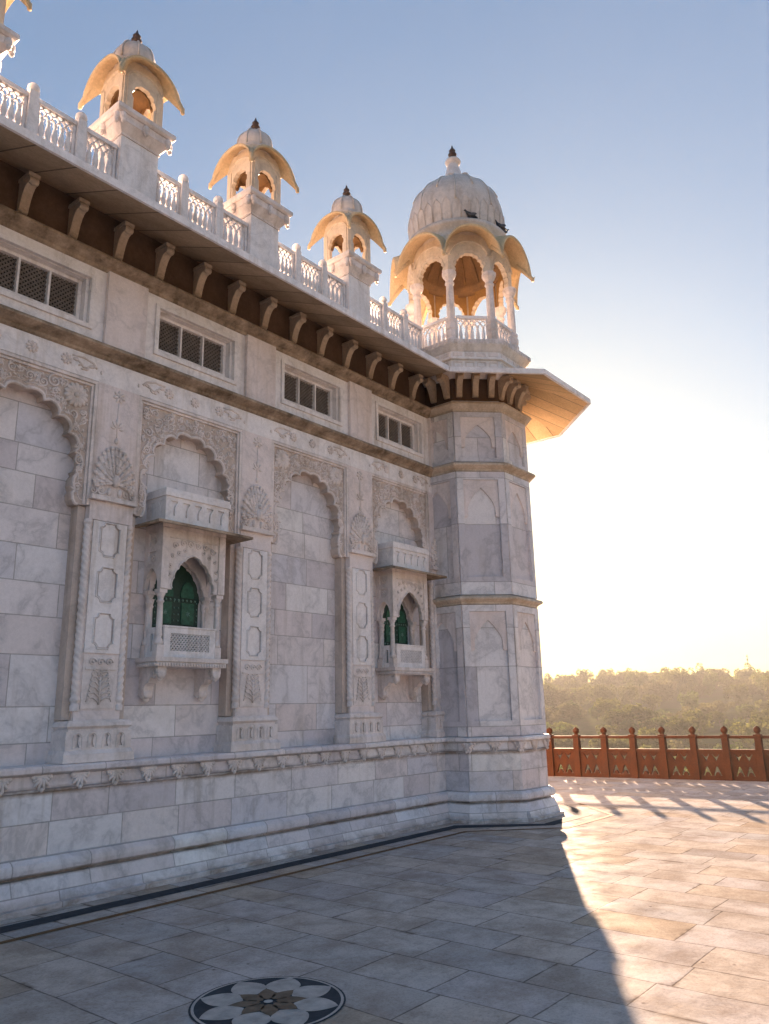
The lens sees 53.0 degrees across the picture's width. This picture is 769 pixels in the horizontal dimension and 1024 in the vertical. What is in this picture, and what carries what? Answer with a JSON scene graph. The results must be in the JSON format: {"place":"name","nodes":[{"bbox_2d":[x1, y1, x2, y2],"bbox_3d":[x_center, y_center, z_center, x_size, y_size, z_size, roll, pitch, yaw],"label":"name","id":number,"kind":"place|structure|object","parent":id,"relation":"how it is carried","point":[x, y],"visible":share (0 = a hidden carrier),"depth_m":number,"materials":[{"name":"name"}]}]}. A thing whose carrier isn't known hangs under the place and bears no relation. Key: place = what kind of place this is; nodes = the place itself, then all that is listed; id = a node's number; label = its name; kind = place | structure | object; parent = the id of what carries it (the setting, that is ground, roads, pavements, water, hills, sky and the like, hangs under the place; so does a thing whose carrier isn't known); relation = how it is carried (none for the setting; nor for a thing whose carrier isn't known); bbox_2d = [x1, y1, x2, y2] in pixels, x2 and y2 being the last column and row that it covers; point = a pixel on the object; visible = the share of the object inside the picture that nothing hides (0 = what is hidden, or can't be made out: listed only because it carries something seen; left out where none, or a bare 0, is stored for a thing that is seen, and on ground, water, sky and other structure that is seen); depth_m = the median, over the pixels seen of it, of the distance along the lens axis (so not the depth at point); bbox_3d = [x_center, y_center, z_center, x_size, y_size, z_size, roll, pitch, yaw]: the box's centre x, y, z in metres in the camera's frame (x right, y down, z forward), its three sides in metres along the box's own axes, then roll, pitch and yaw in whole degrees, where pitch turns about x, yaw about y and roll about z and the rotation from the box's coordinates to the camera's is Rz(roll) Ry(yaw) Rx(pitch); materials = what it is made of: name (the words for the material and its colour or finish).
{"place":"outdoors","nodes":[
{"label":"outdoors","id":0,"kind":"place"},
{"bbox_2d":[0,0,590,920],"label":"memorial building","id":1,"kind":"structure","parent":0,"point":[268,590],"depth_m":9.31,"materials":[{"name":"stone"}]},
{"bbox_2d":[0,233,96,329],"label":"window","id":2,"kind":"structure","parent":1,"relation":"in","point":[30,276],"depth_m":7.95,"materials":[{"name":"stone"}]},
{"bbox_2d":[153,303,237,385],"bbox_3d":[-2.313,-1.975,9.311,0.221,0.630,1.200,-13,-18,38],"label":"window","id":3,"kind":"structure","parent":1,"relation":"in","point":[179,338],"depth_m":9.37,"materials":[{"name":"stone"}]},
{"bbox_2d":[280,359,342,426],"bbox_3d":[-1.069,-1.625,10.784,0.221,0.630,1.200,-13,-18,38],"label":"window","id":4,"kind":"structure","parent":1,"relation":"in","point":[306,391],"depth_m":10.87,"materials":[{"name":"stone"}]},
{"bbox_2d":[375,401,423,457],"bbox_3d":[0.174,-1.275,12.258,0.221,0.630,1.200,-13,-18,38],"label":"window","id":5,"kind":"structure","parent":1,"relation":"in","point":[395,428],"depth_m":12.36,"materials":[{"name":"stone"}]},
{"bbox_2d":[463,209,477,218],"bbox_3d":[1.518,-5.253,13.606,0.258,0.177,0.094,2,-15,-12],"label":"pigeon","id":6,"kind":"object","parent":1,"relation":"on","point":[471,214],"visible":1,"depth_m":13.58,"materials":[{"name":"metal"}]},
{"bbox_2d":[495,219,506,229],"bbox_3d":[2.092,-5.185,13.947,0.258,0.191,0.094,4,-15,-20],"label":"pigeon","id":7,"kind":"object","parent":1,"relation":"on","point":[501,226],"visible":0.88,"depth_m":13.92,"materials":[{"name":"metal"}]},
{"bbox_2d":[0,776,768,1023],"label":"pavement","id":8,"kind":"structure","parent":0,"point":[647,902],"depth_m":5.76,"materials":[{"name":"white stone"}]},
{"bbox_2d":[188,976,345,1023],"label":"floor medallion","id":9,"kind":"object","parent":8,"relation":"on","point":[283,1000],"visible":1,"depth_m":4.36,"materials":[{"name":"white marble"},{"name":"black marble"},{"name":"tan stone"}]},
{"bbox_2d":[0,805,592,932],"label":"dark pavement border","id":10,"kind":"object","parent":8,"relation":"on","point":[56,917],"visible":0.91,"depth_m":7.82,"materials":[{"name":"stone"}]},
{"bbox_2d":[0,803,613,943],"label":"brown pavement border","id":11,"kind":"object","parent":8,"relation":"on","point":[101,918],"visible":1,"depth_m":7.42,"materials":[{"name":"stone"}]},
{"bbox_2d":[546,726,768,781],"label":"sandstone fence","id":12,"kind":"object","parent":8,"relation":"on","point":[728,763],"visible":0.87,"depth_m":16.89,"materials":[{"name":"brown stone"}]},
{"bbox_2d":[0,0,768,681],"label":"sky","id":13,"kind":"structure","parent":0,"point":[623,145],"materials":[{"name":"blue"}]},
{"bbox_2d":[545,685,768,775],"bbox_3d":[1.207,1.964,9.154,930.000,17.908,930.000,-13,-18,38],"label":"land","id":14,"kind":"structure","parent":0,"point":[586,724],"depth_m":145.25,"materials":[{"name":"beige soil"}]},
{"bbox_2d":[543,675,550,687],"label":"tree","id":15,"kind":"object","parent":14,"relation":"on","point":[544,680],"visible":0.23,"depth_m":243.56,"materials":[{"name":"green plant"}]},
{"bbox_2d":[543,681,553,706],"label":"tree","id":16,"kind":"object","parent":14,"relation":"on","point":[546,683],"visible":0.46,"depth_m":189.35,"materials":[{"name":"green plant"}]},
{"bbox_2d":[543,683,554,705],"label":"tree","id":17,"kind":"object","parent":14,"relation":"on","point":[546,704],"visible":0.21,"depth_m":189.21,"materials":[{"name":"green plant"}]},
{"bbox_2d":[544,673,554,684],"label":"tree","id":18,"kind":"object","parent":14,"relation":"on","point":[549,678],"visible":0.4,"depth_m":243.54,"materials":[{"name":"green plant"}]},
{"bbox_2d":[545,707,564,723],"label":"bush","id":19,"kind":"object","parent":14,"relation":"on","point":[549,714],"visible":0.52,"depth_m":143.69,"materials":[{"name":"green plant"}]},
{"bbox_2d":[546,684,563,700],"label":"tree","id":20,"kind":"object","parent":14,"relation":"on","point":[555,687],"visible":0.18,"depth_m":213.94,"materials":[{"name":"green plant"}]},
{"bbox_2d":[552,680,565,688],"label":"tree","id":21,"kind":"object","parent":14,"relation":"on","point":[556,682],"visible":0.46,"depth_m":246.60,"materials":[{"name":"green plant"}]},
{"bbox_2d":[544,688,575,707],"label":"tree","id":22,"kind":"object","parent":14,"relation":"on","point":[561,696],"visible":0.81,"depth_m":181.40,"materials":[{"name":"green plant"}]},
{"bbox_2d":[552,725,573,739],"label":"bush","id":23,"kind":"object","parent":14,"relation":"on","point":[565,732],"visible":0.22,"depth_m":110.11,"materials":[{"name":"green plant"}]},
{"bbox_2d":[552,721,579,735],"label":"bush","id":24,"kind":"object","parent":14,"relation":"on","point":[571,727],"visible":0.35,"depth_m":115.54,"materials":[{"name":"green plant"}]},
{"bbox_2d":[556,700,580,717],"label":"bush","id":25,"kind":"object","parent":14,"relation":"on","point":[571,702],"visible":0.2,"depth_m":149.38,"materials":[{"name":"green plant"}]},
{"bbox_2d":[554,735,584,756],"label":"bush","id":26,"kind":"object","parent":14,"relation":"on","point":[563,743],"visible":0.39,"depth_m":100.61,"materials":[{"name":"green plant"}]},
{"bbox_2d":[555,702,584,719],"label":"bush","id":27,"kind":"object","parent":14,"relation":"on","point":[571,711],"visible":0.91,"depth_m":146.62,"materials":[{"name":"green plant"}]},
{"bbox_2d":[561,674,583,688],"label":"tree","id":28,"kind":"object","parent":14,"relation":"on","point":[569,678],"visible":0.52,"depth_m":244.21,"materials":[{"name":"green plant"}]},
{"bbox_2d":[568,687,589,704],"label":"tree","id":29,"kind":"object","parent":14,"relation":"on","point":[579,695],"visible":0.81,"depth_m":187.63,"materials":[{"name":"green plant"}]},
{"bbox_2d":[576,668,593,682],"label":"tree","id":30,"kind":"object","parent":14,"relation":"on","point":[584,674],"visible":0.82,"depth_m":257.02,"materials":[{"name":"green plant"}]},
{"bbox_2d":[586,678,600,686],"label":"tree","id":31,"kind":"object","parent":14,"relation":"on","point":[594,682],"visible":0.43,"depth_m":233.21,"materials":[{"name":"green plant"}]},
{"bbox_2d":[582,684,605,704],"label":"tree","id":32,"kind":"object","parent":14,"relation":"on","point":[588,688],"visible":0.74,"depth_m":187.41,"materials":[{"name":"green plant"}]},
{"bbox_2d":[588,738,600,747],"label":"bush","id":33,"kind":"object","parent":14,"relation":"on","point":[590,741],"visible":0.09,"depth_m":97.66,"materials":[{"name":"green plant"}]},
{"bbox_2d":[589,706,602,720],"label":"bush","id":34,"kind":"object","parent":14,"relation":"on","point":[593,714],"visible":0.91,"depth_m":141.84,"materials":[{"name":"green plant"}]},
{"bbox_2d":[592,677,607,686],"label":"tree","id":35,"kind":"object","parent":14,"relation":"on","point":[602,679],"visible":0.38,"depth_m":237.53,"materials":[{"name":"green plant"}]},
{"bbox_2d":[591,733,619,747],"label":"bush","id":36,"kind":"object","parent":14,"relation":"on","point":[597,740],"visible":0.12,"depth_m":95.03,"materials":[{"name":"green plant"}]},
{"bbox_2d":[596,668,614,678],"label":"tree","id":37,"kind":"object","parent":14,"relation":"on","point":[603,672],"visible":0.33,"depth_m":254.98,"materials":[{"name":"green plant"}]},
{"bbox_2d":[595,684,616,701],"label":"tree","id":38,"kind":"object","parent":14,"relation":"on","point":[609,694],"visible":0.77,"depth_m":185.17,"materials":[{"name":"green plant"}]},
{"bbox_2d":[593,697,620,718],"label":"tree","id":39,"kind":"object","parent":14,"relation":"on","point":[604,704],"visible":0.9,"depth_m":141.06,"materials":[{"name":"green plant"}]},
{"bbox_2d":[595,724,621,735],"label":"bush","id":40,"kind":"object","parent":14,"relation":"on","point":[613,729],"visible":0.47,"depth_m":113.69,"materials":[{"name":"green plant"}]},
{"bbox_2d":[601,675,624,687],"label":"tree","id":41,"kind":"object","parent":14,"relation":"on","point":[614,678],"visible":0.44,"depth_m":238.69,"materials":[{"name":"green plant"}]},
{"bbox_2d":[606,708,632,730],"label":"bush","id":42,"kind":"object","parent":14,"relation":"on","point":[620,716],"visible":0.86,"depth_m":122.66,"materials":[{"name":"green plant"}]},
{"bbox_2d":[616,670,626,683],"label":"tree","id":43,"kind":"object","parent":14,"relation":"on","point":[622,673],"visible":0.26,"depth_m":245.21,"materials":[{"name":"green plant"}]},
{"bbox_2d":[608,738,638,748],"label":"bush","id":44,"kind":"object","parent":14,"relation":"on","point":[619,743],"visible":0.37,"depth_m":90.34,"materials":[{"name":"green plant"}]},
{"bbox_2d":[620,668,634,689],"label":"tree","id":45,"kind":"object","parent":14,"relation":"on","point":[627,677],"visible":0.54,"depth_m":224.39,"materials":[{"name":"green plant"}]},
{"bbox_2d":[614,757,648,773],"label":"bush","id":46,"kind":"object","parent":14,"relation":"on","point":[625,767],"visible":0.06,"depth_m":78.40,"materials":[{"name":"green plant"}]},
{"bbox_2d":[622,703,648,725],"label":"tree","id":47,"kind":"object","parent":14,"relation":"on","point":[637,708],"visible":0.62,"depth_m":128.40,"materials":[{"name":"green plant"}]},
{"bbox_2d":[630,670,644,685],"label":"tree","id":48,"kind":"object","parent":14,"relation":"on","point":[637,682],"visible":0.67,"depth_m":216.83,"materials":[{"name":"green plant"}]},
{"bbox_2d":[630,672,652,684],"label":"tree","id":49,"kind":"object","parent":14,"relation":"on","point":[645,678],"visible":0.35,"depth_m":232.12,"materials":[{"name":"green plant"}]},
{"bbox_2d":[627,727,659,746],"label":"bush","id":50,"kind":"object","parent":14,"relation":"on","point":[648,732],"visible":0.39,"depth_m":92.24,"materials":[{"name":"green plant"}]},
{"bbox_2d":[634,708,659,721],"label":"bush","id":51,"kind":"object","parent":14,"relation":"on","point":[649,715],"visible":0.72,"depth_m":127.30,"materials":[{"name":"green plant"}]},
{"bbox_2d":[635,717,666,733],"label":"bush","id":52,"kind":"object","parent":14,"relation":"on","point":[649,723],"visible":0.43,"depth_m":113.51,"materials":[{"name":"green plant"}]},
{"bbox_2d":[639,743,668,767],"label":"bush","id":53,"kind":"object","parent":14,"relation":"on","point":[643,746],"visible":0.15,"depth_m":85.37,"materials":[{"name":"green plant"}]},
{"bbox_2d":[650,674,661,680],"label":"tree","id":54,"kind":"object","parent":14,"relation":"on","point":[655,677],"visible":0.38,"depth_m":234.11,"materials":[{"name":"green plant"}]},
{"bbox_2d":[641,683,673,702],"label":"tree","id":55,"kind":"object","parent":14,"relation":"on","point":[662,691],"visible":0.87,"depth_m":187.06,"materials":[{"name":"green plant"}]},
{"bbox_2d":[641,716,675,735],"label":"bush","id":56,"kind":"object","parent":14,"relation":"on","point":[664,718],"visible":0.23,"depth_m":113.83,"materials":[{"name":"green plant"}]},
{"bbox_2d":[644,715,674,733],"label":"bush","id":57,"kind":"object","parent":14,"relation":"on","point":[661,720],"visible":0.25,"depth_m":113.61,"materials":[{"name":"green plant"}]},
{"bbox_2d":[657,678,675,687],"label":"tree","id":58,"kind":"object","parent":14,"relation":"on","point":[665,680],"visible":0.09,"depth_m":207.84,"materials":[{"name":"green plant"}]},
{"bbox_2d":[657,740,681,747],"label":"bush","id":59,"kind":"object","parent":14,"relation":"on","point":[678,743],"visible":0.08,"depth_m":93.79,"materials":[{"name":"green plant"}]},
{"bbox_2d":[662,681,677,694],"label":"tree","id":60,"kind":"object","parent":14,"relation":"on","point":[673,686],"visible":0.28,"depth_m":198.89,"materials":[{"name":"green plant"}]},
{"bbox_2d":[660,667,684,691],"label":"tree","id":61,"kind":"object","parent":14,"relation":"on","point":[666,673],"visible":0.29,"depth_m":216.75,"materials":[{"name":"green plant"}]},
{"bbox_2d":[656,766,689,774],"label":"bush","id":62,"kind":"object","parent":14,"relation":"on","point":[676,769],"visible":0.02,"depth_m":67.58,"materials":[{"name":"green plant"}]},
{"bbox_2d":[665,715,699,741],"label":"bush","id":63,"kind":"object","parent":14,"relation":"on","point":[680,725],"visible":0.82,"depth_m":105.53,"materials":[{"name":"green plant"}]},
{"bbox_2d":[670,671,696,693],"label":"tree","id":64,"kind":"object","parent":14,"relation":"on","point":[677,675],"visible":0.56,"depth_m":203.62,"materials":[{"name":"green plant"}]},
{"bbox_2d":[677,670,691,691],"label":"tree","id":65,"kind":"object","parent":14,"relation":"on","point":[683,680],"visible":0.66,"depth_m":202.24,"materials":[{"name":"green plant"}]},
{"bbox_2d":[669,742,705,748],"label":"bush","id":66,"kind":"object","parent":14,"relation":"on","point":[682,746],"visible":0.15,"depth_m":92.44,"materials":[{"name":"green plant"}]},
{"bbox_2d":[677,690,699,709],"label":"bush","id":67,"kind":"object","parent":14,"relation":"on","point":[689,700],"visible":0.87,"depth_m":153.35,"materials":[{"name":"green plant"}]},
{"bbox_2d":[680,730,703,744],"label":"bush","id":68,"kind":"object","parent":14,"relation":"on","point":[696,732],"visible":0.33,"depth_m":99.95,"materials":[{"name":"green plant"}]},
{"bbox_2d":[688,667,696,685],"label":"tree","id":69,"kind":"object","parent":14,"relation":"on","point":[693,677],"visible":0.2,"depth_m":223.78,"materials":[{"name":"green plant"}]},
{"bbox_2d":[682,708,714,732],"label":"bush","id":70,"kind":"object","parent":14,"relation":"on","point":[700,716],"visible":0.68,"depth_m":113.51,"materials":[{"name":"green plant"}]},
{"bbox_2d":[693,663,704,685],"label":"tree","id":71,"kind":"object","parent":14,"relation":"on","point":[700,669],"visible":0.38,"depth_m":227.02,"materials":[{"name":"green plant"}]},
{"bbox_2d":[682,703,719,720],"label":"tree","id":72,"kind":"object","parent":14,"relation":"on","point":[707,708],"visible":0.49,"depth_m":132.69,"materials":[{"name":"green plant"}]},
{"bbox_2d":[698,742,719,758],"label":"bush","id":73,"kind":"object","parent":14,"relation":"on","point":[710,746],"visible":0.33,"depth_m":92.88,"materials":[{"name":"green plant"}]},
{"bbox_2d":[703,669,718,689],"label":"tree","id":74,"kind":"object","parent":14,"relation":"on","point":[712,679],"visible":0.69,"depth_m":205.09,"materials":[{"name":"green plant"}]},
{"bbox_2d":[701,668,730,687],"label":"tree","id":75,"kind":"object","parent":14,"relation":"on","point":[720,672],"visible":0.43,"depth_m":222.29,"materials":[{"name":"green plant"}]},
{"bbox_2d":[705,701,735,711],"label":"bush","id":76,"kind":"object","parent":14,"relation":"on","point":[722,706],"visible":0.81,"depth_m":144.40,"materials":[{"name":"green plant"}]},
{"bbox_2d":[719,676,734,685],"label":"tree","id":77,"kind":"object","parent":14,"relation":"on","point":[723,678],"visible":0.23,"depth_m":203.43,"materials":[{"name":"green plant"}]},
{"bbox_2d":[713,741,746,774],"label":"bush","id":78,"kind":"object","parent":14,"relation":"on","point":[732,746],"visible":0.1,"depth_m":82.27,"materials":[{"name":"green plant"}]},
{"bbox_2d":[721,678,743,691],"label":"tree","id":79,"kind":"object","parent":14,"relation":"on","point":[728,682],"visible":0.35,"depth_m":195.54,"materials":[{"name":"green plant"}]},
{"bbox_2d":[723,717,746,734],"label":"bush","id":80,"kind":"object","parent":14,"relation":"on","point":[727,723],"visible":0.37,"depth_m":107.12,"materials":[{"name":"green plant"}]},
{"bbox_2d":[729,682,754,696],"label":"tree","id":81,"kind":"object","parent":14,"relation":"on","point":[750,689],"visible":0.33,"depth_m":182.58,"materials":[{"name":"green plant"}]},
{"bbox_2d":[734,668,751,678],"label":"tree","id":82,"kind":"object","parent":14,"relation":"on","point":[740,674],"visible":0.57,"depth_m":220.65,"materials":[{"name":"green plant"}]},
{"bbox_2d":[737,756,754,775],"bbox_3d":[29.822,21.708,61.198,5.226,4.722,4.369,-2,-14,5],"label":"bush","id":83,"kind":"object","parent":14,"relation":"on","point":[749,772],"visible":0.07,"depth_m":60.72,"materials":[{"name":"green plant"}]},
{"bbox_2d":[729,720,768,748],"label":"bush","id":84,"kind":"object","parent":14,"relation":"on","point":[747,729],"visible":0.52,"depth_m":93.68,"materials":[{"name":"green plant"}]},
{"bbox_2d":[744,662,754,678],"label":"tree","id":85,"kind":"object","parent":14,"relation":"on","point":[750,671],"visible":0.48,"depth_m":218.81,"materials":[{"name":"green plant"}]},
{"bbox_2d":[741,678,760,693],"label":"tree","id":86,"kind":"object","parent":14,"relation":"on","point":[748,680],"visible":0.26,"depth_m":191.58,"materials":[{"name":"green plant"}]},
{"bbox_2d":[750,669,760,693],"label":"tree","id":87,"kind":"object","parent":14,"relation":"on","point":[754,673],"visible":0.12,"depth_m":195.07,"materials":[{"name":"green plant"}]},
{"bbox_2d":[748,714,768,727],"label":"bush","id":88,"kind":"object","parent":14,"relation":"on","point":[760,718],"visible":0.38,"depth_m":102.62,"materials":[{"name":"green plant"}]},
{"bbox_2d":[751,673,765,696],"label":"tree","id":89,"kind":"object","parent":14,"relation":"on","point":[756,678],"visible":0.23,"depth_m":182.03,"materials":[{"name":"green plant"}]},
{"bbox_2d":[754,700,768,711],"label":"bush","id":90,"kind":"object","parent":14,"relation":"on","point":[760,704],"visible":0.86,"depth_m":137.58,"materials":[{"name":"green plant"}]},
{"bbox_2d":[756,673,768,698],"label":"tree","id":91,"kind":"object","parent":14,"relation":"on","point":[760,683],"visible":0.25,"depth_m":176.75,"materials":[{"name":"green plant"}]},
{"bbox_2d":[760,682,768,699],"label":"tree","id":92,"kind":"object","parent":14,"relation":"on","point":[763,691],"visible":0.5,"depth_m":172.18,"materials":[{"name":"green plant"}]},
{"bbox_2d":[761,675,768,697],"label":"tree","id":93,"kind":"object","parent":14,"relation":"on","point":[766,685],"visible":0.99,"depth_m":170.62,"materials":[{"name":"green plant"}]}
]}

